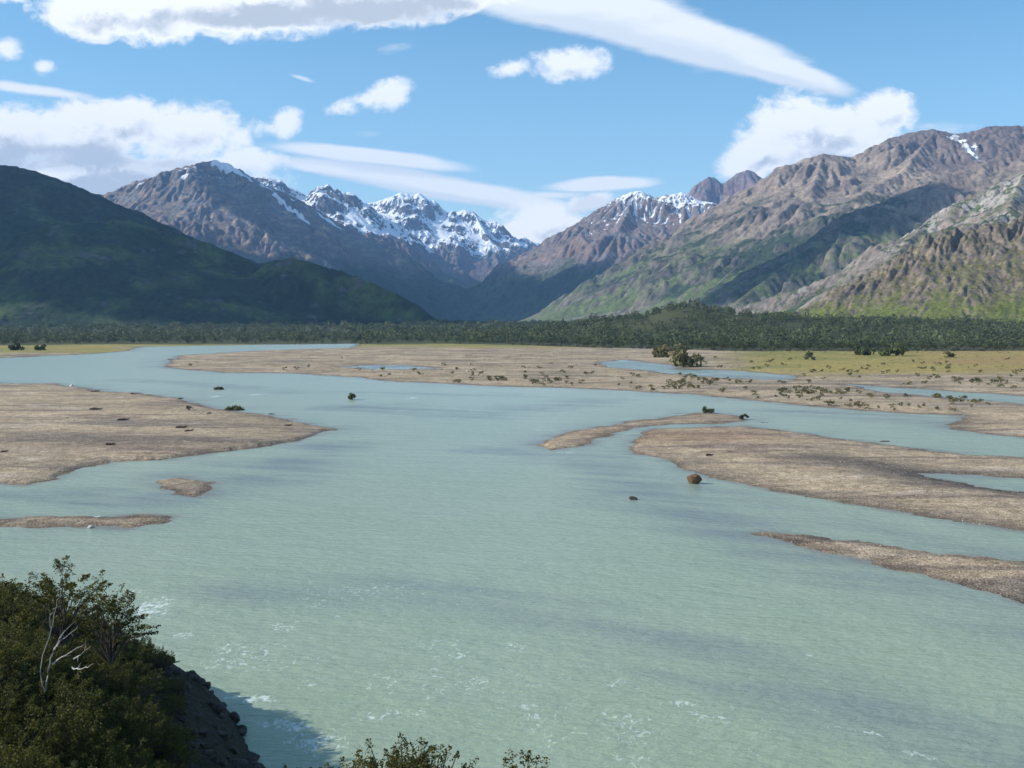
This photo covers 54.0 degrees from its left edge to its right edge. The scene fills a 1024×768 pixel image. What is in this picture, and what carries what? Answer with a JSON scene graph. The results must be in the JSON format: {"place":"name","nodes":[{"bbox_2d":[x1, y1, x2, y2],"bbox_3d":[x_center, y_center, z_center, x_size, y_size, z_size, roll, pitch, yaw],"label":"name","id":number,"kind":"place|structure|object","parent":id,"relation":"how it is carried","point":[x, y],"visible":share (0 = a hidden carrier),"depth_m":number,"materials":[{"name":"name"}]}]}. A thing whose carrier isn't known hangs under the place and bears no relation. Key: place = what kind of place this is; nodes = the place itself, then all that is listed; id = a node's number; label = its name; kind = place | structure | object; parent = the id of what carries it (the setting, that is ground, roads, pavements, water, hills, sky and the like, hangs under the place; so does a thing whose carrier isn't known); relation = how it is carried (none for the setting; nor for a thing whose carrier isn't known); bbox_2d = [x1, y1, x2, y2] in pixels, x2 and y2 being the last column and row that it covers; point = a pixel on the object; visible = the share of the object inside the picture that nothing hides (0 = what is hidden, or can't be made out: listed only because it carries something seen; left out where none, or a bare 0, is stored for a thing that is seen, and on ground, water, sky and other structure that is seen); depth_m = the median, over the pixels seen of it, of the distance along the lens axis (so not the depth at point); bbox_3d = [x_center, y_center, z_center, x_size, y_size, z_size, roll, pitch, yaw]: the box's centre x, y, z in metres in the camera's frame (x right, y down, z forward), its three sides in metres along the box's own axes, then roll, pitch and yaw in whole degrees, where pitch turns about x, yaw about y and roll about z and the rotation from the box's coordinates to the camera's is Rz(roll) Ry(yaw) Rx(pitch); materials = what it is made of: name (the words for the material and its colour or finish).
{"place":"outdoors","nodes":[
{"label":"outdoors","id":0,"kind":"place"},
{"bbox_2d":[8,647,252,767],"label":"bluff slope","id":1,"kind":"structure","parent":0,"point":[197,696],"depth_m":55.88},
{"bbox_2d":[0,574,22,604],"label":"beech shrub","id":2,"kind":"object","parent":1,"relation":"on","point":[13,583],"visible":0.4,"depth_m":59.82,"materials":[{"name":"green plant"}]},
{"bbox_2d":[0,601,25,631],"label":"beech shrub","id":3,"kind":"object","parent":1,"relation":"on","point":[11,613],"visible":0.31,"depth_m":55.22,"materials":[{"name":"green plant"}]},
{"bbox_2d":[0,740,29,767],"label":"beech shrub","id":4,"kind":"object","parent":1,"relation":"on","point":[11,759],"visible":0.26,"depth_m":37.19,"materials":[{"name":"green plant"}]},
{"bbox_2d":[0,648,31,684],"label":"beech shrub","id":5,"kind":"object","parent":1,"relation":"on","point":[8,653],"visible":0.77,"depth_m":46.38,"materials":[{"name":"green plant"}]},
{"bbox_2d":[0,719,35,752],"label":"beech shrub","id":6,"kind":"object","parent":1,"relation":"on","point":[5,742],"visible":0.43,"depth_m":40.89,"materials":[{"name":"green plant"}]},
{"bbox_2d":[0,670,38,714],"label":"beech shrub","id":7,"kind":"object","parent":1,"relation":"on","point":[11,679],"visible":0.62,"depth_m":44.49,"materials":[{"name":"green plant"}]},
{"bbox_2d":[0,682,45,747],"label":"beech shrub","id":8,"kind":"object","parent":1,"relation":"on","point":[12,704],"visible":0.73,"depth_m":42.25,"materials":[{"name":"green plant"}]},
{"bbox_2d":[0,634,47,676],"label":"beech shrub","id":9,"kind":"object","parent":1,"relation":"on","point":[9,649],"visible":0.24,"depth_m":48.87,"materials":[{"name":"green plant"}]},
{"bbox_2d":[0,579,50,627],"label":"beech shrub","id":10,"kind":"object","parent":1,"relation":"on","point":[4,599],"visible":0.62,"depth_m":55.80,"materials":[{"name":"green plant"}]},
{"bbox_2d":[9,586,45,608],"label":"beech shrub","id":11,"kind":"object","parent":1,"relation":"on","point":[27,599],"visible":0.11,"depth_m":62.48,"materials":[{"name":"green plant"}]},
{"bbox_2d":[0,638,55,684],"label":"beech shrub","id":12,"kind":"object","parent":1,"relation":"on","point":[25,663],"visible":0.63,"depth_m":47.46,"materials":[{"name":"green plant"}]},
{"bbox_2d":[0,616,55,649],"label":"beech shrub","id":13,"kind":"object","parent":1,"relation":"on","point":[25,630],"visible":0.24,"depth_m":53.90,"materials":[{"name":"green plant"}]},
{"bbox_2d":[0,680,57,739],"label":"beech shrub","id":14,"kind":"object","parent":1,"relation":"on","point":[36,703],"visible":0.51,"depth_m":43.72,"materials":[{"name":"green plant"}]},
{"bbox_2d":[4,630,53,657],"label":"beech shrub","id":15,"kind":"object","parent":1,"relation":"on","point":[23,638],"visible":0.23,"depth_m":51.33,"materials":[{"name":"green plant"}]},
{"bbox_2d":[0,620,59,651],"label":"beech shrub","id":16,"kind":"object","parent":1,"relation":"on","point":[36,634],"visible":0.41,"depth_m":52.03,"materials":[{"name":"green plant"}]},
{"bbox_2d":[1,610,59,644],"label":"beech shrub","id":17,"kind":"object","parent":1,"relation":"on","point":[40,621],"visible":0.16,"depth_m":55.09,"materials":[{"name":"green plant"}]},
{"bbox_2d":[0,736,63,767],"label":"beech shrub","id":18,"kind":"object","parent":1,"relation":"on","point":[31,748],"visible":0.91,"depth_m":36.66,"materials":[{"name":"green plant"}]},
{"bbox_2d":[0,661,65,709],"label":"beech shrub","id":19,"kind":"object","parent":1,"relation":"on","point":[52,676],"visible":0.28,"depth_m":46.35,"materials":[{"name":"green plant"}]},
{"bbox_2d":[4,646,75,693],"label":"beech shrub","id":20,"kind":"object","parent":1,"relation":"on","point":[60,674],"visible":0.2,"depth_m":49.05,"materials":[{"name":"green plant"}]},
{"bbox_2d":[23,748,62,767],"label":"beech shrub","id":21,"kind":"object","parent":1,"relation":"on","point":[58,764],"visible":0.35,"depth_m":39.12,"materials":[{"name":"green plant"}]},
{"bbox_2d":[16,665,71,717],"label":"beech shrub","id":22,"kind":"object","parent":1,"relation":"on","point":[49,683],"visible":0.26,"depth_m":46.13,"materials":[{"name":"green plant"}]},
{"bbox_2d":[0,703,93,765],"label":"beech shrub","id":23,"kind":"object","parent":1,"relation":"on","point":[51,728],"visible":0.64,"depth_m":40.98,"materials":[{"name":"green plant"}]},
{"bbox_2d":[5,670,89,720],"bbox_3d":[-21.797,14.408,45.555,4.364,2.704,4.785,0,3,3],"label":"beech shrub","id":24,"kind":"object","parent":1,"relation":"on","point":[27,683],"visible":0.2,"depth_m":45.65,"materials":[{"name":"green plant"}]},
{"bbox_2d":[21,634,82,658],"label":"beech shrub","id":25,"kind":"object","parent":1,"relation":"on","point":[69,650],"visible":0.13,"depth_m":53.91,"materials":[{"name":"green plant"}]},
{"bbox_2d":[14,630,95,693],"bbox_3d":[-22.892,13.954,49.803,4.072,3.720,4.040,2,4,31],"label":"beech shrub","id":26,"kind":"object","parent":1,"relation":"on","point":[63,649],"visible":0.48,"depth_m":49.45,"materials":[{"name":"green plant"}]},
{"bbox_2d":[22,737,90,767],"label":"beech shrub","id":27,"kind":"object","parent":1,"relation":"on","point":[63,761],"visible":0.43,"depth_m":40.87,"materials":[{"name":"green plant"}]},
{"bbox_2d":[32,611,87,638],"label":"beech shrub","id":28,"kind":"object","parent":1,"relation":"on","point":[51,616],"visible":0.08,"depth_m":58.09,"materials":[{"name":"green plant"}]},
{"bbox_2d":[16,669,104,731],"bbox_3d":[-20.760,14.856,45.668,4.516,3.435,4.238,-1,4,-13],"label":"beech shrub","id":29,"kind":"object","parent":1,"relation":"on","point":[77,687],"visible":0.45,"depth_m":45.58,"materials":[{"name":"green plant"}]},
{"bbox_2d":[14,555,117,644],"bbox_3d":[-18.314,8.719,40.676,3.570,3.673,4.060,3,5,44],"label":"beech sapling","id":30,"kind":"object","parent":1,"relation":"on","point":[58,622],"visible":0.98,"depth_m":40.41,"materials":[{"name":"green plant"}]},
{"bbox_2d":[40,587,91,691],"bbox_3d":[-14.616,8.387,32.801,1.073,3.939,2.548,-3,5,-42],"label":"dead shrub","id":31,"kind":"object","parent":1,"relation":"on","point":[55,649],"visible":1,"depth_m":33.01,"materials":[{"name":"grey wood"}]},
{"bbox_2d":[53,637,97,663],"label":"beech shrub","id":32,"kind":"object","parent":1,"relation":"on","point":[76,644],"visible":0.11,"depth_m":55.00,"materials":[{"name":"green plant"}]},
{"bbox_2d":[27,703,126,767],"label":"beech shrub","id":33,"kind":"object","parent":1,"relation":"on","point":[90,736],"visible":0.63,"depth_m":42.11,"materials":[{"name":"green plant"}]},
{"bbox_2d":[29,683,124,755],"bbox_3d":[-19.633,14.979,44.077,4.180,3.849,4.214,2,4,26],"label":"beech shrub","id":34,"kind":"object","parent":1,"relation":"on","point":[83,707],"visible":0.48,"depth_m":44.16,"materials":[{"name":"green plant"}]},
{"bbox_2d":[52,612,111,644],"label":"beech shrub","id":35,"kind":"object","parent":1,"relation":"on","point":[83,631],"visible":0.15,"depth_m":58.96,"materials":[{"name":"green plant"}]},
{"bbox_2d":[55,661,110,694],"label":"beech shrub","id":36,"kind":"object","parent":1,"relation":"on","point":[92,674],"visible":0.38,"depth_m":50.02,"materials":[{"name":"green plant"}]},
{"bbox_2d":[59,642,125,679],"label":"beech shrub","id":37,"kind":"object","parent":1,"relation":"on","point":[91,659],"visible":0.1,"depth_m":54.30,"materials":[{"name":"green plant"}]},
{"bbox_2d":[64,687,123,722],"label":"beech shrub","id":38,"kind":"object","parent":1,"relation":"on","point":[104,697],"visible":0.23,"depth_m":48.65,"materials":[{"name":"green plant"}]},
{"bbox_2d":[62,644,126,684],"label":"beech shrub","id":39,"kind":"object","parent":1,"relation":"on","point":[94,656],"visible":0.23,"depth_m":53.65,"materials":[{"name":"green plant"}]},
{"bbox_2d":[61,754,144,767],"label":"beech shrub","id":40,"kind":"object","parent":1,"relation":"on","point":[90,765],"visible":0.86,"depth_m":40.37,"materials":[{"name":"green plant"}]},
{"bbox_2d":[78,626,139,649],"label":"beech shrub","id":41,"kind":"object","parent":1,"relation":"on","point":[135,640],"visible":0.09,"depth_m":59.57,"materials":[{"name":"green plant"}]},
{"bbox_2d":[82,657,135,690],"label":"beech shrub","id":42,"kind":"object","parent":1,"relation":"on","point":[134,675],"visible":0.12,"depth_m":53.19,"materials":[{"name":"green plant"}]},
{"bbox_2d":[81,650,140,695],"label":"beech shrub","id":43,"kind":"object","parent":1,"relation":"on","point":[113,667],"visible":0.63,"depth_m":52.29,"materials":[{"name":"green plant"}]},
{"bbox_2d":[71,724,153,765],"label":"beech shrub","id":44,"kind":"object","parent":1,"relation":"on","point":[134,752],"visible":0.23,"depth_m":43.90,"materials":[{"name":"green plant"}]},
{"bbox_2d":[70,583,160,664],"bbox_3d":[-17.007,10.274,42.905,3.666,3.287,3.525,-3,5,-43],"label":"beech shrub","id":45,"kind":"object","parent":1,"relation":"on","point":[109,649],"visible":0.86,"depth_m":42.58,"materials":[{"name":"green plant"}]},
{"bbox_2d":[70,737,162,767],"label":"beech shrub","id":46,"kind":"object","parent":1,"relation":"on","point":[142,753],"visible":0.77,"depth_m":41.88,"materials":[{"name":"green plant"}]},
{"bbox_2d":[87,740,153,767],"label":"beech shrub","id":47,"kind":"object","parent":1,"relation":"on","point":[119,759],"visible":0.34,"depth_m":43.30,"materials":[{"name":"green plant"}]},
{"bbox_2d":[82,704,162,756],"bbox_3d":[-17.820,15.989,45.329,3.719,2.829,3.490,1,4,12],"label":"beech shrub","id":48,"kind":"object","parent":1,"relation":"on","point":[131,724],"visible":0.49,"depth_m":45.43,"materials":[{"name":"green plant"}]},
{"bbox_2d":[88,694,163,743],"bbox_3d":[-18.486,15.950,47.803,3.465,2.636,3.252,2,4,36],"label":"beech shrub","id":49,"kind":"object","parent":1,"relation":"on","point":[149,704],"visible":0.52,"depth_m":47.78,"materials":[{"name":"green plant"}]},
{"bbox_2d":[93,666,162,705],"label":"beech shrub","id":50,"kind":"object","parent":1,"relation":"on","point":[117,690],"visible":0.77,"depth_m":51.40,"materials":[{"name":"green plant"}]},
{"bbox_2d":[109,690,156,723],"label":"beech shrub","id":51,"kind":"object","parent":1,"relation":"on","point":[133,702],"visible":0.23,"depth_m":49.15,"materials":[{"name":"green plant"}]},
{"bbox_2d":[118,641,156,667],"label":"beech shrub","id":52,"kind":"object","parent":1,"relation":"on","point":[134,655],"visible":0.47,"depth_m":57.64,"materials":[{"name":"green plant"}]},
{"bbox_2d":[117,639,157,663],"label":"beech shrub","id":53,"kind":"object","parent":1,"relation":"on","point":[137,644],"visible":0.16,"depth_m":59.85,"materials":[{"name":"green plant"}]},
{"bbox_2d":[110,669,165,702],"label":"beech shrub","id":54,"kind":"object","parent":1,"relation":"on","point":[150,683],"visible":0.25,"depth_m":52.86,"materials":[{"name":"green plant"}]},
{"bbox_2d":[106,711,170,761],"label":"beech shrub","id":55,"kind":"object","parent":1,"relation":"on","point":[154,733],"visible":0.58,"depth_m":45.94,"materials":[{"name":"green plant"}]},
{"bbox_2d":[121,660,165,689],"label":"beech shrub","id":56,"kind":"object","parent":1,"relation":"on","point":[152,672],"visible":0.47,"depth_m":55.06,"materials":[{"name":"green plant"}]},
{"bbox_2d":[124,751,167,767],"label":"beech shrub","id":57,"kind":"object","parent":1,"relation":"on","point":[142,765],"visible":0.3,"depth_m":44.40,"materials":[{"name":"green plant"}]},
{"bbox_2d":[122,698,171,729],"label":"beech shrub","id":58,"kind":"object","parent":1,"relation":"on","point":[162,712],"visible":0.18,"depth_m":49.48,"materials":[{"name":"green plant"}]},
{"bbox_2d":[136,635,157,652],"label":"beech shrub","id":59,"kind":"object","parent":1,"relation":"on","point":[149,640],"visible":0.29,"depth_m":62.21,"materials":[{"name":"green plant"}]},
{"bbox_2d":[131,640,164,668],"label":"beech shrub","id":60,"kind":"object","parent":1,"relation":"on","point":[150,649],"visible":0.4,"depth_m":59.21,"materials":[{"name":"green plant"}]},
{"bbox_2d":[142,704,173,726],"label":"beech shrub","id":61,"kind":"object","parent":1,"relation":"on","point":[168,711],"visible":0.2,"depth_m":51.50,"materials":[{"name":"green plant"}]},
{"bbox_2d":[136,711,185,757],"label":"beech shrub","id":62,"kind":"object","parent":1,"relation":"on","point":[157,754],"visible":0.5,"depth_m":47.65,"materials":[{"name":"green plant"}]},
{"bbox_2d":[148,647,179,672],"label":"beech shrub","id":63,"kind":"object","parent":1,"relation":"on","point":[162,663],"visible":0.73,"depth_m":61.14,"materials":[{"name":"green plant"}]},
{"bbox_2d":[150,676,180,695],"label":"beech shrub","id":64,"kind":"object","parent":1,"relation":"on","point":[164,690],"visible":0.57,"depth_m":56.61,"materials":[{"name":"green plant"}]},
{"bbox_2d":[156,759,183,767],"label":"beech shrub","id":65,"kind":"object","parent":1,"relation":"on","point":[164,761],"visible":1,"depth_m":42.24,"materials":[{"name":"green plant"}]},
{"bbox_2d":[158,694,186,715],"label":"beech shrub","id":66,"kind":"object","parent":1,"relation":"on","point":[175,710],"visible":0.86,"depth_m":53.87,"materials":[{"name":"green plant"}]},
{"bbox_2d":[162,691,188,706],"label":"beech shrub","id":67,"kind":"object","parent":1,"relation":"on","point":[178,698],"visible":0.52,"depth_m":55.42,"materials":[{"name":"green plant"}]},
{"bbox_2d":[166,677,187,692],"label":"beech shrub","id":68,"kind":"object","parent":1,"relation":"on","point":[181,682],"visible":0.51,"depth_m":58.23,"materials":[{"name":"green plant"}]},
{"bbox_2d":[154,740,201,767],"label":"beech shrub","id":69,"kind":"object","parent":1,"relation":"on","point":[173,760],"visible":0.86,"depth_m":47.49,"materials":[{"name":"green plant"}]},
{"bbox_2d":[160,721,198,754],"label":"beech shrub","id":70,"kind":"object","parent":1,"relation":"on","point":[184,732],"visible":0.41,"depth_m":49.26,"materials":[{"name":"green plant"}]},
{"bbox_2d":[188,727,197,736],"bbox_3d":[-16.816,18.364,52.899,0.632,0.633,0.602,-1,3,-10],"label":"rock","id":71,"kind":"object","parent":1,"relation":"on","point":[195,731],"visible":0.49,"depth_m":52.70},
{"bbox_2d":[198,727,208,734],"bbox_3d":[-16.525,18.572,53.713,0.667,0.513,0.560,-2,4,-34],"label":"rock","id":72,"kind":"object","parent":1,"relation":"on","point":[202,731],"visible":0.91,"depth_m":53.57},
{"bbox_2d":[200,743,214,748],"bbox_3d":[-15.670,18.666,51.739,0.776,0.472,0.486,-1,4,-23],"label":"rock","id":73,"kind":"object","parent":1,"relation":"on","point":[206,745],"visible":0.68,"depth_m":51.55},
{"bbox_2d":[202,749,213,756],"bbox_3d":[-15.337,18.624,50.595,0.674,0.442,0.426,-1,4,-18],"label":"rock","id":74,"kind":"object","parent":1,"relation":"on","point":[208,752],"visible":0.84,"depth_m":50.50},
{"bbox_2d":[213,703,225,713],"bbox_3d":[-17.267,19.255,59.307,0.797,0.821,0.607,-1,4,-17],"label":"rock","id":75,"kind":"object","parent":1,"relation":"on","point":[218,708],"visible":0.84,"depth_m":59.17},
{"bbox_2d":[228,712,239,723],"bbox_3d":[-17.381,20.784,62.808,0.887,0.689,0.678,0,3,2],"label":"rock","id":76,"kind":"object","parent":1,"relation":"on","point":[235,717],"visible":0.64,"depth_m":62.52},
{"bbox_2d":[230,758,248,767],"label":"rock","id":77,"kind":"object","parent":1,"relation":"on","point":[241,763],"visible":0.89,"depth_m":52.12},
{"bbox_2d":[246,751,259,761],"bbox_3d":[-14.905,21.311,57.408,1.089,0.595,0.700,-3,4,-36],"label":"rock","id":78,"kind":"object","parent":1,"relation":"on","point":[253,757],"visible":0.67,"depth_m":57.33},
{"bbox_2d":[318,747,412,767],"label":"beech shrub","id":79,"kind":"object","parent":1,"relation":"on","point":[369,764],"visible":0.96,"depth_m":17.20,"materials":[{"name":"green plant"}]},
{"bbox_2d":[350,733,479,767],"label":"beech shrub","id":80,"kind":"object","parent":1,"relation":"on","point":[419,762],"visible":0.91,"depth_m":17.57,"materials":[{"name":"green plant"}]},
{"bbox_2d":[502,749,549,767],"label":"beech shrub","id":81,"kind":"object","parent":1,"relation":"on","point":[528,756],"visible":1,"depth_m":17.49,"materials":[{"name":"green plant"}]},
{"bbox_2d":[0,165,439,326],"bbox_3d":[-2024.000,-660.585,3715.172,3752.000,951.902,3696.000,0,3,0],"label":"hill","id":82,"kind":"structure","parent":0,"point":[70,253],"depth_m":2954.60,"materials":[{"name":"plant"}]},
{"bbox_2d":[99,160,488,321],"bbox_3d":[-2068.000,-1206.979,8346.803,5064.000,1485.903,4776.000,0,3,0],"label":"mountain","id":83,"kind":"structure","parent":0,"point":[229,207],"depth_m":8171.14,"materials":[{"name":"stone"}]},
{"bbox_2d":[250,176,481,288],"bbox_3d":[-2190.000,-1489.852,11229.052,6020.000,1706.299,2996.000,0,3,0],"label":"mountain jagged","id":84,"kind":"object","parent":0,"point":[351,211],"visible":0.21,"depth_m":11042.95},
{"bbox_2d":[367,193,539,281],"bbox_3d":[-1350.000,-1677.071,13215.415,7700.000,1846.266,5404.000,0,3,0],"label":"mountain glacier","id":85,"kind":"object","parent":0,"point":[474,245],"visible":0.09,"depth_m":13270.99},
{"bbox_2d":[0,344,1023,767],"bbox_3d":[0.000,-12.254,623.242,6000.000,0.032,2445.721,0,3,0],"label":"river","id":86,"kind":"structure","parent":0,"point":[472,572],"depth_m":97.34,"materials":[{"name":"liquid"}]},
{"bbox_2d":[0,307,1023,603],"bbox_3d":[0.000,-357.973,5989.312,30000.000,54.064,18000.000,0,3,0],"label":"ground","id":87,"kind":"structure","parent":0,"point":[150,421],"depth_m":256.24,"materials":[{"name":"gravel"}]},
{"bbox_2d":[8,342,24,349],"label":"bush","id":88,"kind":"object","parent":87,"relation":"on","point":[14,347],"visible":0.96,"depth_m":918.96,"materials":[{"name":"green plant"}]},
{"bbox_2d":[225,405,244,410],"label":"bush","id":89,"kind":"object","parent":87,"relation":"on","point":[235,407],"visible":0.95,"depth_m":291.04,"materials":[{"name":"green plant"}]},
{"bbox_2d":[0,297,1023,348],"bbox_3d":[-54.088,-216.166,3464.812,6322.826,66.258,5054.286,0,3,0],"label":"distant forest","id":90,"kind":"object","parent":87,"relation":"on","point":[931,332],"visible":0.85,"depth_m":1406.42,"materials":[{"name":"green plant"}]},
{"bbox_2d":[0,382,1023,600],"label":"loose stones","id":91,"kind":"object","parent":87,"relation":"on","point":[609,433],"visible":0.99,"depth_m":188.15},
{"bbox_2d":[192,351,1018,410],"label":"ground scrub","id":92,"kind":"object","parent":87,"relation":"on","point":[742,368],"visible":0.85,"depth_m":558.86,"materials":[{"name":"green plant"}]},
{"bbox_2d":[652,343,689,357],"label":"bush","id":93,"kind":"object","parent":87,"relation":"on","point":[665,351],"visible":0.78,"depth_m":732.17,"materials":[{"name":"green plant"}]},
{"bbox_2d":[669,350,703,366],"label":"bush","id":94,"kind":"object","parent":87,"relation":"on","point":[683,359],"visible":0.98,"depth_m":575.68,"materials":[{"name":"green plant"}]},
{"bbox_2d":[687,474,701,483],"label":"boulder","id":95,"kind":"object","parent":87,"relation":"on","point":[694,478],"visible":0.98,"depth_m":157.05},
{"bbox_2d":[852,343,876,354],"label":"bush","id":96,"kind":"object","parent":87,"relation":"on","point":[862,351],"visible":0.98,"depth_m":774.23,"materials":[{"name":"green plant"}]},
{"bbox_2d":[878,341,907,355],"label":"bush","id":97,"kind":"object","parent":87,"relation":"on","point":[896,348],"visible":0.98,"depth_m":750.80,"materials":[{"name":"green plant"}]},
{"bbox_2d":[0,0,1023,243],"label":"sky","id":98,"kind":"structure","parent":0,"point":[530,118],"materials":[{"name":"blue"}]},
{"bbox_2d":[464,191,717,322],"bbox_3d":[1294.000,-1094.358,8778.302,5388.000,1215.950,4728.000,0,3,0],"label":"mountain","id":99,"kind":"structure","parent":0,"point":[546,272],"depth_m":8224.82,"materials":[{"name":"stone"}]},
{"bbox_2d":[688,170,761,203],"bbox_3d":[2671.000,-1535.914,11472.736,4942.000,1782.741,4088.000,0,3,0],"label":"mountain purple peaks","id":100,"kind":"object","parent":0,"point":[711,189],"visible":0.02,"depth_m":11283.34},
{"bbox_2d":[518,125,1023,321],"bbox_3d":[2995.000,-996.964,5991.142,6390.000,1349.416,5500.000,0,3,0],"label":"mountain","id":101,"kind":"structure","parent":0,"point":[792,227],"depth_m":5548.34,"materials":[{"name":"stone"}]},
{"bbox_2d":[723,173,1023,314],"bbox_3d":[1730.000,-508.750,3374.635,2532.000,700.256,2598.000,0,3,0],"label":"hill outcrop","id":102,"kind":"object","parent":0,"point":[1001,202],"visible":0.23,"depth_m":3289.77,"materials":[{"name":"stone"}]},
{"bbox_2d":[770,214,1023,323],"bbox_3d":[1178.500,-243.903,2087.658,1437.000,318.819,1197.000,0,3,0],"label":"hill crag","id":103,"kind":"structure","parent":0,"point":[974,273],"depth_m":2000.29,"materials":[{"name":"stone"}]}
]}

